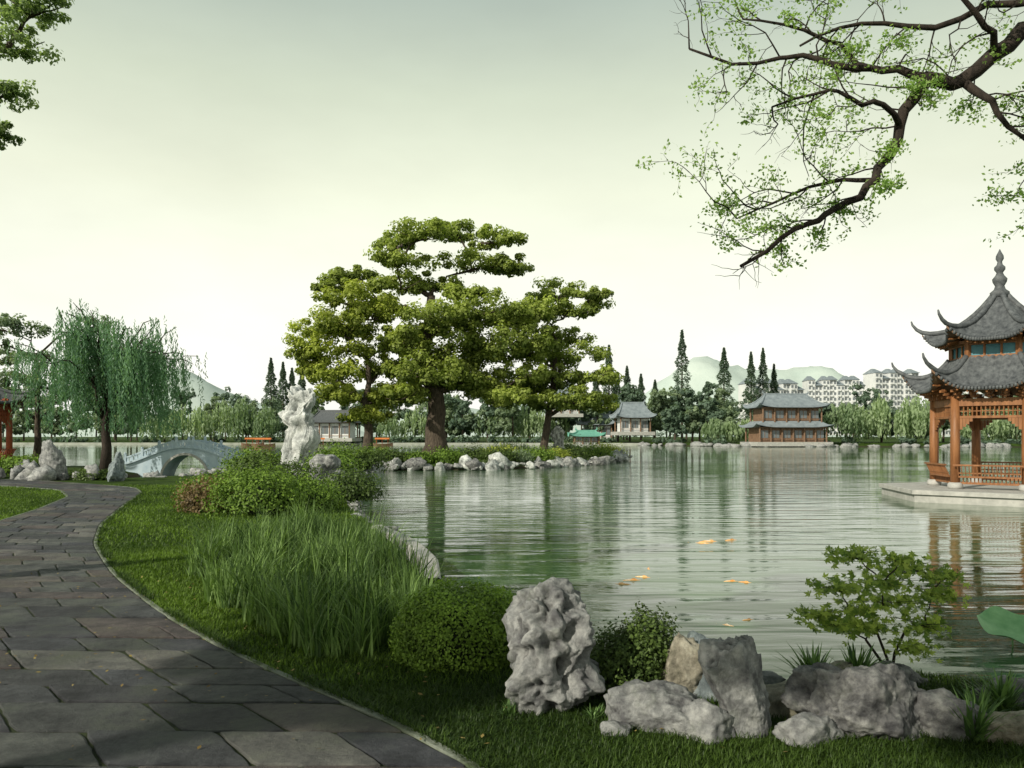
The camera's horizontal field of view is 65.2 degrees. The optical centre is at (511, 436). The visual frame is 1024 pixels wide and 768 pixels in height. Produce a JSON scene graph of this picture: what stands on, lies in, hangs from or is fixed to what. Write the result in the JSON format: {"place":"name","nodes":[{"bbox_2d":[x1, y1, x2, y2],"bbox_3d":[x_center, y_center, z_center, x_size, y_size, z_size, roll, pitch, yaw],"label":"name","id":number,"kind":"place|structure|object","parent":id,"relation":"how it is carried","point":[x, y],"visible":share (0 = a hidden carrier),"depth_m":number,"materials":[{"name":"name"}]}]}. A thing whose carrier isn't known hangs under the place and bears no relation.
{"place":"outdoors","nodes":[
{"label":"outdoors","id":0,"kind":"place"},
{"bbox_2d":[4,369,388,436],"bbox_3d":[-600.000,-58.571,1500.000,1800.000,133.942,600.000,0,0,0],"label":"hill","id":1,"kind":"structure","parent":0,"point":[209,389],"depth_m":1418.96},
{"bbox_2d":[0,479,483,767],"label":"garden path","id":2,"kind":"structure","parent":0,"point":[95,714],"depth_m":6.42,"materials":[{"name":"stone"}]},
{"bbox_2d":[2,443,638,445],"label":"lake embankment","id":3,"kind":"structure","parent":0,"point":[632,444],"depth_m":240.13,"materials":[{"name":"stone"}]},
{"bbox_2d":[355,404,582,436],"bbox_3d":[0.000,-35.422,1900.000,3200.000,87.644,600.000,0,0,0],"label":"hill","id":4,"kind":"structure","parent":0,"point":[578,427],"depth_m":1734.09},
{"bbox_2d":[0,437,1023,767],"bbox_3d":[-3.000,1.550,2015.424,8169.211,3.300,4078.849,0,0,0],"label":"ground","id":5,"kind":"structure","parent":0,"point":[168,481],"depth_m":6.39,"materials":[{"name":"green plant"}]},
{"bbox_2d":[0,383,37,468],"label":"hexagonal pavilion","id":6,"kind":"structure","parent":5,"relation":"on","point":[5,414],"depth_m":45.98,"materials":[{"name":"wood"}]},
{"bbox_2d":[0,453,39,474],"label":"garden bush","id":7,"kind":"object","parent":5,"relation":"on","point":[6,463],"visible":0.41,"depth_m":40.48,"materials":[{"name":"green plant"}]},
{"bbox_2d":[0,0,74,150],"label":"maple tree","id":8,"kind":"object","parent":5,"relation":"on","point":[17,10],"visible":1,"depth_m":8.96,"materials":[{"name":"green plant"}]},
{"bbox_2d":[39,439,67,479],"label":"garden rock","id":9,"kind":"object","parent":5,"relation":"on","point":[52,456],"visible":0.55,"depth_m":37.63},
{"bbox_2d":[0,312,110,457],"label":"broadleaf tree","id":10,"kind":"object","parent":5,"relation":"on","point":[12,323],"visible":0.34,"depth_m":49.13,"materials":[{"name":"green plant"}]},
{"bbox_2d":[68,467,107,480],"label":"garden bush","id":11,"kind":"object","parent":5,"relation":"on","point":[80,474],"visible":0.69,"depth_m":37.84,"materials":[{"name":"green plant"}]},
{"bbox_2d":[3,298,207,470],"bbox_3d":[-22.985,-2.843,45.988,10.417,10.129,10.663,0,0,-30],"label":"willow tree","id":12,"kind":"object","parent":5,"relation":"on","point":[109,379],"visible":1,"depth_m":44.35,"materials":[{"name":"green plant"}]},
{"bbox_2d":[107,451,125,481],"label":"garden rock","id":13,"kind":"object","parent":5,"relation":"on","point":[116,470],"visible":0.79,"depth_m":36.85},
{"bbox_2d":[123,436,244,476],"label":"arched stone bridge","id":14,"kind":"structure","parent":5,"relation":"on","point":[167,458],"depth_m":48.44,"materials":[{"name":"stone"}]},
{"bbox_2d":[170,474,234,513],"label":"reddish bush","id":15,"kind":"object","parent":5,"relation":"on","point":[191,502],"visible":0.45,"depth_m":21.53,"materials":[{"name":"brown plant"}]},
{"bbox_2d":[172,469,243,501],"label":"garden bush","id":16,"kind":"object","parent":5,"relation":"on","point":[197,477],"visible":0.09,"depth_m":24.82,"materials":[{"name":"green plant"}]},
{"bbox_2d":[217,443,281,472],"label":"garden bush","id":17,"kind":"object","parent":5,"relation":"on","point":[241,455],"visible":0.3,"depth_m":43.71,"materials":[{"name":"green plant"}]},
{"bbox_2d":[219,444,282,479],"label":"garden bush","id":18,"kind":"object","parent":5,"relation":"on","point":[250,460],"visible":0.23,"depth_m":32.13,"materials":[{"name":"green plant"}]},
{"bbox_2d":[195,456,312,519],"bbox_3d":[-6.795,1.375,20.945,3.126,1.788,2.516,0,0,0],"label":"garden bush","id":19,"kind":"object","parent":5,"relation":"on","point":[251,494],"visible":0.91,"depth_m":20.54,"materials":[{"name":"green plant"}]},
{"bbox_2d":[261,357,284,436],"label":"conifer tree","id":20,"kind":"object","parent":5,"relation":"on","point":[268,388],"visible":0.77,"depth_m":274.32,"materials":[{"name":"green plant"}]},
{"bbox_2d":[234,452,328,490],"bbox_3d":[-7.566,1.409,26.508,3.455,1.828,2.786,0,0,0],"label":"garden bush","id":21,"kind":"object","parent":5,"relation":"on","point":[298,467],"visible":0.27,"depth_m":26.35,"materials":[{"name":"green plant"}]},
{"bbox_2d":[276,362,287,437],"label":"conifer tree","id":22,"kind":"object","parent":5,"relation":"on","point":[283,380],"visible":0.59,"depth_m":284.28,"materials":[{"name":"green plant"}]},
{"bbox_2d":[278,368,296,437],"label":"conifer tree","id":23,"kind":"object","parent":5,"relation":"on","point":[292,378],"visible":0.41,"depth_m":279.40,"materials":[{"name":"green plant"}]},
{"bbox_2d":[278,385,319,473],"bbox_3d":[-8.713,0.215,32.808,1.682,4.756,1.393,0,0,0],"label":"scholar stone","id":24,"kind":"object","parent":5,"relation":"on","point":[302,432],"visible":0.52,"depth_m":32.39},
{"bbox_2d":[0,457,606,480],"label":"shoreline rocks","id":25,"kind":"object","parent":5,"relation":"on","point":[419,463],"visible":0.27,"depth_m":57.22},
{"bbox_2d":[269,466,350,513],"bbox_3d":[-5.618,1.534,22.047,2.541,1.507,2.335,0,0,0],"label":"garden bush","id":26,"kind":"object","parent":5,"relation":"on","point":[319,493],"visible":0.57,"depth_m":21.64,"materials":[{"name":"green plant"}]},
{"bbox_2d":[157,495,464,660],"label":"tall grass","id":27,"kind":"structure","parent":5,"relation":"on","point":[315,550],"depth_m":9.65,"materials":[{"name":"plant"}]},
{"bbox_2d":[10,450,632,559],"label":"shoreline rocks","id":28,"kind":"object","parent":5,"relation":"on","point":[32,471],"visible":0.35,"depth_m":38.37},
{"bbox_2d":[305,454,339,487],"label":"garden rock","id":29,"kind":"object","parent":5,"relation":"on","point":[325,461],"visible":0.37,"depth_m":29.11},
{"bbox_2d":[299,437,366,479],"bbox_3d":[-7.203,1.153,31.985,2.764,2.272,3.069,0,0,0],"label":"garden bush","id":30,"kind":"object","parent":5,"relation":"on","point":[348,461],"visible":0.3,"depth_m":31.81,"materials":[{"name":"green plant"}]},
{"bbox_2d":[312,407,361,440],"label":"lakeside hall","id":31,"kind":"structure","parent":5,"relation":"on","point":[327,425],"depth_m":234.58,"materials":[{"name":"grey wood"}]},
{"bbox_2d":[314,438,361,454],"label":"shore bush","id":32,"kind":"object","parent":5,"relation":"on","point":[338,445],"visible":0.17,"depth_m":69.73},
{"bbox_2d":[281,278,424,448],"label":"camphor tree","id":33,"kind":"object","parent":5,"relation":"on","point":[313,361],"visible":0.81,"depth_m":65.10,"materials":[{"name":"green plant"}]},
{"bbox_2d":[322,465,388,507],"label":"dark bush","id":34,"kind":"object","parent":5,"relation":"on","point":[364,488],"visible":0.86,"depth_m":24.05,"materials":[{"name":"green plant"}]},
{"bbox_2d":[338,443,398,471],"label":"shore bush","id":35,"kind":"object","parent":5,"relation":"on","point":[371,460],"visible":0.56,"depth_m":52.60,"materials":[{"name":"green plant"}]},
{"bbox_2d":[374,447,409,462],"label":"shore bush","id":36,"kind":"object","parent":5,"relation":"on","point":[399,455],"visible":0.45,"depth_m":59.01,"materials":[{"name":"green plant"}]},
{"bbox_2d":[0,571,786,759],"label":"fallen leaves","id":37,"kind":"object","parent":5,"relation":"on","point":[198,747],"visible":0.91,"depth_m":6.79,"materials":[{"name":"brown plant"}]},
{"bbox_2d":[372,526,440,579],"bbox_3d":[-2.102,2.410,15.681,0.503,0.780,5.824,0,0,-18],"label":"lakeside coping","id":38,"kind":"object","parent":5,"relation":"on","point":[429,556],"visible":0.34,"depth_m":14.24,"materials":[{"name":"stone"}]},
{"bbox_2d":[403,446,433,463],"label":"shore bush","id":39,"kind":"object","parent":5,"relation":"on","point":[424,455],"visible":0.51,"depth_m":59.24,"materials":[{"name":"green plant"}]},
{"bbox_2d":[310,216,565,453],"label":"ancient camphor tree","id":40,"kind":"object","parent":5,"relation":"on","point":[439,372],"visible":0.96,"depth_m":66.36,"materials":[{"name":"green plant"}]},
{"bbox_2d":[426,445,468,463],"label":"shore bush","id":41,"kind":"object","parent":5,"relation":"on","point":[443,455],"visible":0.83,"depth_m":59.96,"materials":[{"name":"green plant"}]},
{"bbox_2d":[387,576,514,673],"bbox_3d":[-0.460,1.715,7.386,1.376,0.813,1.160,0,0,0],"label":"boxwood bush","id":42,"kind":"object","parent":5,"relation":"on","point":[457,634],"visible":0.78,"depth_m":7.03,"materials":[{"name":"green plant"}]},
{"bbox_2d":[456,443,491,459],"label":"shore bush","id":43,"kind":"object","parent":5,"relation":"on","point":[471,454],"visible":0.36,"depth_m":63.55,"materials":[{"name":"green plant"}]},
{"bbox_2d":[354,449,628,471],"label":"shoreline rocks","id":44,"kind":"object","parent":5,"relation":"on","point":[497,460],"visible":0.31,"depth_m":58.86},
{"bbox_2d":[476,445,523,462],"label":"shore bush","id":45,"kind":"object","parent":5,"relation":"on","point":[508,453],"visible":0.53,"depth_m":61.20,"materials":[{"name":"green plant"}]},
{"bbox_2d":[496,698,520,716],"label":"spiky plant","id":46,"kind":"object","parent":5,"relation":"on","point":[510,709],"visible":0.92,"depth_m":5.89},
{"bbox_2d":[2,378,1021,444],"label":"distant trees","id":47,"kind":"object","parent":5,"relation":"on","point":[669,418],"visible":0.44,"depth_m":244.53,"materials":[{"name":"green plant"}]},
{"bbox_2d":[489,436,535,450],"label":"shore bush","id":48,"kind":"object","parent":5,"relation":"on","point":[523,446],"visible":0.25,"depth_m":75.86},
{"bbox_2d":[510,448,534,462],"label":"shore bush","id":49,"kind":"object","parent":5,"relation":"on","point":[525,457],"visible":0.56,"depth_m":62.20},
{"bbox_2d":[518,442,559,461],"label":"shore bush","id":50,"kind":"object","parent":5,"relation":"on","point":[543,455],"visible":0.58,"depth_m":63.95,"materials":[{"name":"green plant"}]},
{"bbox_2d":[498,577,604,714],"bbox_3d":[0.307,1.629,6.156,0.841,1.065,0.691,0,0,0],"label":"scholar stone","id":51,"kind":"object","parent":5,"relation":"on","point":[547,634],"visible":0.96,"depth_m":5.95,"materials":[{"name":"stone"}]},
{"bbox_2d":[550,425,565,447],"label":"scholar stone","id":52,"kind":"object","parent":5,"relation":"on","point":[557,436],"visible":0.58,"depth_m":70.61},
{"bbox_2d":[546,446,572,459],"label":"shore bush","id":53,"kind":"object","parent":5,"relation":"on","point":[563,454],"visible":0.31,"depth_m":66.64,"materials":[{"name":"green plant"}]},
{"bbox_2d":[508,276,624,451],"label":"layered tree","id":54,"kind":"object","parent":5,"relation":"on","point":[560,374],"visible":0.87,"depth_m":68.58,"materials":[{"name":"green plant"}]},
{"bbox_2d":[551,382,582,417],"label":"temple hall","id":55,"kind":"structure","parent":5,"relation":"on","point":[568,414],"depth_m":236.80,"materials":[{"name":"wood"}]},
{"bbox_2d":[548,434,594,452],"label":"shore bush","id":56,"kind":"object","parent":5,"relation":"on","point":[571,441],"visible":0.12,"depth_m":84.72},
{"bbox_2d":[554,443,592,459],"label":"shore bush","id":57,"kind":"object","parent":5,"relation":"on","point":[577,453],"visible":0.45,"depth_m":69.08,"materials":[{"name":"green plant"}]},
{"bbox_2d":[138,393,1021,441],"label":"distant willows","id":58,"kind":"object","parent":5,"relation":"on","point":[864,423],"visible":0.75,"depth_m":243.38,"materials":[{"name":"plant"}]},
{"bbox_2d":[567,427,605,446],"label":"waterside kiosk","id":59,"kind":"object","parent":5,"relation":"on","point":[593,435],"visible":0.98,"depth_m":197.93,"materials":[{"name":"tile"}]},
{"bbox_2d":[571,440,615,457],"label":"shore bush","id":60,"kind":"object","parent":5,"relation":"on","point":[598,451],"visible":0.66,"depth_m":74.40,"materials":[{"name":"green plant"}]},
{"bbox_2d":[584,703,604,721],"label":"spiky plant","id":61,"kind":"object","parent":5,"relation":"on","point":[593,713],"visible":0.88,"depth_m":5.80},
{"bbox_2d":[581,425,616,439],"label":"columns and base","id":62,"kind":"structure","parent":5,"relation":"on","point":[601,430],"depth_m":239.37,"materials":[{"name":"brown wood"}]},
{"bbox_2d":[576,412,616,424],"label":"roof","id":63,"kind":"structure","parent":62,"relation":"on","point":[606,416],"depth_m":240.66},
{"bbox_2d":[586,440,629,455],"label":"shore bush","id":64,"kind":"object","parent":5,"relation":"on","point":[610,447],"visible":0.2,"depth_m":81.65,"materials":[{"name":"green plant"}]},
{"bbox_2d":[601,345,622,436],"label":"conifer tree","id":65,"kind":"object","parent":5,"relation":"on","point":[609,388],"visible":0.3,"depth_m":289.41,"materials":[{"name":"green plant"}]},
{"bbox_2d":[599,720,631,735],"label":"garden rock","id":66,"kind":"object","parent":5,"relation":"on","point":[609,726],"visible":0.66,"depth_m":5.52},
{"bbox_2d":[592,618,671,697],"bbox_3d":[0.940,1.810,6.535,0.996,0.614,0.858,0,0,0],"label":"azalea bush","id":67,"kind":"object","parent":5,"relation":"on","point":[615,670],"visible":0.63,"depth_m":6.35,"materials":[{"name":"green plant"}]},
{"bbox_2d":[609,399,656,434],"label":"temple hall","id":68,"kind":"structure","parent":5,"relation":"on","point":[632,418],"depth_m":226.13,"materials":[{"name":"grey wood"}]},
{"bbox_2d":[634,373,648,439],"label":"conifer tree","id":69,"kind":"object","parent":5,"relation":"on","point":[641,386],"visible":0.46,"depth_m":309.45,"materials":[{"name":"green plant"}]},
{"bbox_2d":[611,597,681,676],"bbox_3d":[1.119,1.668,6.615,0.613,0.650,0.651,0,0,-12],"label":"azalea bush","id":70,"kind":"object","parent":5,"relation":"on","point":[654,623],"visible":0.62,"depth_m":6.47,"materials":[{"name":"green plant"}]},
{"bbox_2d":[603,679,700,736],"bbox_3d":[1.067,1.986,5.722,0.852,0.444,0.463,0,0,18],"label":"garden rock","id":71,"kind":"object","parent":5,"relation":"on","point":[657,704],"visible":0.56,"depth_m":5.61,"materials":[{"name":"stone"}]},
{"bbox_2d":[649,380,665,438],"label":"conifer tree","id":72,"kind":"object","parent":5,"relation":"on","point":[655,387],"visible":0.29,"depth_m":299.54,"materials":[{"name":"green plant"}]},
{"bbox_2d":[659,632,702,692],"bbox_3d":[1.404,1.873,6.422,0.465,0.629,0.356,0,0,0],"label":"garden rock","id":73,"kind":"object","parent":5,"relation":"on","point":[682,667],"visible":0.45,"depth_m":6.29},
{"bbox_2d":[665,329,698,437],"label":"conifer tree","id":74,"kind":"object","parent":5,"relation":"on","point":[681,364],"visible":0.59,"depth_m":261.50,"materials":[{"name":"green plant"}]},
{"bbox_2d":[687,630,717,701],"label":"garden rock","id":75,"kind":"object","parent":5,"relation":"on","point":[703,689],"visible":0.1,"depth_m":6.28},
{"bbox_2d":[682,698,735,744],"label":"garden rock","id":76,"kind":"object","parent":5,"relation":"on","point":[709,720],"visible":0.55,"depth_m":5.41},
{"bbox_2d":[713,347,740,437],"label":"conifer tree","id":77,"kind":"object","parent":5,"relation":"on","point":[724,367],"visible":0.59,"depth_m":254.40,"materials":[{"name":"green plant"}]},
{"bbox_2d":[698,635,771,737],"bbox_3d":[1.568,1.787,5.608,0.503,0.780,0.353,0,0,0],"label":"garden rock","id":78,"kind":"object","parent":5,"relation":"on","point":[732,670],"visible":0.81,"depth_m":5.48,"materials":[{"name":"stone"}]},
{"bbox_2d":[739,351,758,421],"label":"conifer tree","id":79,"kind":"object","parent":5,"relation":"on","point":[751,376],"visible":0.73,"depth_m":289.43,"materials":[{"name":"green plant"}]},
{"bbox_2d":[752,348,771,415],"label":"conifer tree","id":80,"kind":"object","parent":5,"relation":"on","point":[764,384],"visible":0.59,"depth_m":294.44,"materials":[{"name":"green plant"}]},
{"bbox_2d":[738,383,803,423],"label":"walls","id":81,"kind":"structure","parent":5,"relation":"on","point":[741,388],"depth_m":386.90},
{"bbox_2d":[738,379,804,389],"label":"roof","id":82,"kind":"structure","parent":81,"relation":"on","point":[786,381],"depth_m":387.17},
{"bbox_2d":[769,363,778,392],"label":"conifer tree","id":83,"kind":"object","parent":5,"relation":"on","point":[774,384],"visible":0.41,"depth_m":299.55,"materials":[{"name":"green plant"}]},
{"bbox_2d":[762,671,785,684],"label":"garden rock","id":84,"kind":"object","parent":5,"relation":"on","point":[770,677],"visible":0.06,"depth_m":6.55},
{"bbox_2d":[765,681,800,718],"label":"garden rock","id":85,"kind":"object","parent":5,"relation":"on","point":[776,691],"visible":0.17,"depth_m":5.90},
{"bbox_2d":[739,391,834,445],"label":"lakeside hall","id":86,"kind":"structure","parent":5,"relation":"on","point":[785,419],"depth_m":192.29,"materials":[{"name":"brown wood"}]},
{"bbox_2d":[772,712,845,747],"bbox_3d":[2.019,2.018,5.438,0.500,0.322,0.291,0,0,-20],"label":"garden rock","id":87,"kind":"object","parent":5,"relation":"on","point":[801,729],"visible":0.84,"depth_m":5.34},
{"bbox_2d":[774,643,855,673],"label":"spiky plant","id":88,"kind":"object","parent":5,"relation":"on","point":[809,660],"visible":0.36,"depth_m":6.47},
{"bbox_2d":[637,441,1010,447],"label":"bank rocks","id":89,"kind":"object","parent":5,"relation":"on","point":[743,444],"visible":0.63,"depth_m":191.54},
{"bbox_2d":[635,0,1023,287],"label":"overhanging tree","id":90,"kind":"object","parent":5,"relation":"on","point":[1011,42],"visible":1,"depth_m":8.49,"materials":[{"name":"green plant"}]},
{"bbox_2d":[802,380,863,434],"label":"walls","id":91,"kind":"structure","parent":5,"relation":"on","point":[806,385],"depth_m":434.44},
{"bbox_2d":[802,376,864,385],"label":"roof","id":92,"kind":"structure","parent":91,"relation":"on","point":[832,378],"depth_m":436.51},
{"bbox_2d":[809,381,864,433],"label":"windows","id":93,"kind":"structure","parent":91,"relation":"attached to","point":[820,388],"depth_m":434.62,"materials":[{"name":"grey"}]},
{"bbox_2d":[830,660,852,669],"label":"garden rock","id":94,"kind":"object","parent":5,"relation":"on","point":[844,664],"visible":0.03,"depth_m":6.46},
{"bbox_2d":[780,662,925,741],"bbox_3d":[2.492,1.927,5.648,1.115,0.742,0.656,0,0,24],"label":"garden rock","id":95,"kind":"object","parent":5,"relation":"on","point":[878,700],"visible":0.74,"depth_m":5.46,"materials":[{"name":"stone"}]},
{"bbox_2d":[824,642,900,667],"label":"spiky plant","id":96,"kind":"object","parent":5,"relation":"on","point":[852,659],"visible":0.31,"depth_m":6.49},
{"bbox_2d":[786,543,971,663],"bbox_3d":[3.267,1.568,7.141,1.687,1.217,1.119,0,0,0],"label":"young maple shrub","id":97,"kind":"object","parent":5,"relation":"on","point":[885,581],"visible":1,"depth_m":7.02,"materials":[{"name":"green plant"}]},
{"bbox_2d":[863,373,918,434],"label":"walls","id":98,"kind":"structure","parent":5,"relation":"on","point":[869,380],"depth_m":424.32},
{"bbox_2d":[862,369,919,378],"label":"roof","id":99,"kind":"structure","parent":98,"relation":"on","point":[907,371],"depth_m":427.07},
{"bbox_2d":[876,374,917,425],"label":"windows","id":100,"kind":"structure","parent":98,"relation":"attached to","point":[897,392],"depth_m":424.22,"materials":[{"name":"grey"}]},
{"bbox_2d":[872,660,927,685],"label":"garden rock","id":101,"kind":"object","parent":5,"relation":"on","point":[912,675],"visible":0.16,"depth_m":6.64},
{"bbox_2d":[914,688,986,741],"bbox_3d":[3.028,1.951,5.555,0.558,0.426,0.348,0,0,17],"label":"garden rock","id":102,"kind":"object","parent":5,"relation":"on","point":[932,708],"visible":0.5,"depth_m":5.45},
{"bbox_2d":[945,683,1023,742],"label":"spiky plant","id":103,"kind":"object","parent":5,"relation":"on","point":[981,727],"visible":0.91,"depth_m":5.34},
{"bbox_2d":[953,675,1016,711],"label":"spiky plant","id":104,"kind":"object","parent":5,"relation":"on","point":[970,695],"visible":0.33,"depth_m":5.81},
{"bbox_2d":[957,667,1023,711],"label":"spiky plant","id":105,"kind":"object","parent":5,"relation":"on","point":[1002,690],"visible":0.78,"depth_m":5.87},
{"bbox_2d":[968,675,1023,706],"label":"garden rock","id":106,"kind":"object","parent":5,"relation":"on","point":[1020,681],"visible":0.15,"depth_m":6.14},
{"bbox_2d":[984,710,1023,746],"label":"garden rock","id":107,"kind":"object","parent":5,"relation":"on","point":[1015,728],"visible":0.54,"depth_m":5.33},
{"bbox_2d":[0,0,1023,414],"label":"sky","id":108,"kind":"structure","parent":0,"point":[199,165],"materials":[{"name":"white"}]},
{"bbox_2d":[2,445,1023,684],"bbox_3d":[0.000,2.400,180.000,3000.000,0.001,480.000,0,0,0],"label":"lake water","id":109,"kind":"structure","parent":0,"point":[783,517],"depth_m":19.90,"materials":[{"name":"green liquid"}]},
{"bbox_2d":[879,249,1023,506],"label":"hexagonal pavilion","id":110,"kind":"structure","parent":109,"relation":"in","point":[983,344],"depth_m":30.07,"materials":[{"name":"wood"}]},
{"bbox_2d":[977,606,1023,645],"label":"lotus leaf","id":111,"kind":"object","parent":109,"relation":"on","point":[998,621],"visible":0.92,"depth_m":9.34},
{"bbox_2d":[614,356,989,436],"bbox_3d":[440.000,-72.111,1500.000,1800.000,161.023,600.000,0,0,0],"label":"hill","id":112,"kind":"structure","parent":0,"point":[703,370],"depth_m":1441.34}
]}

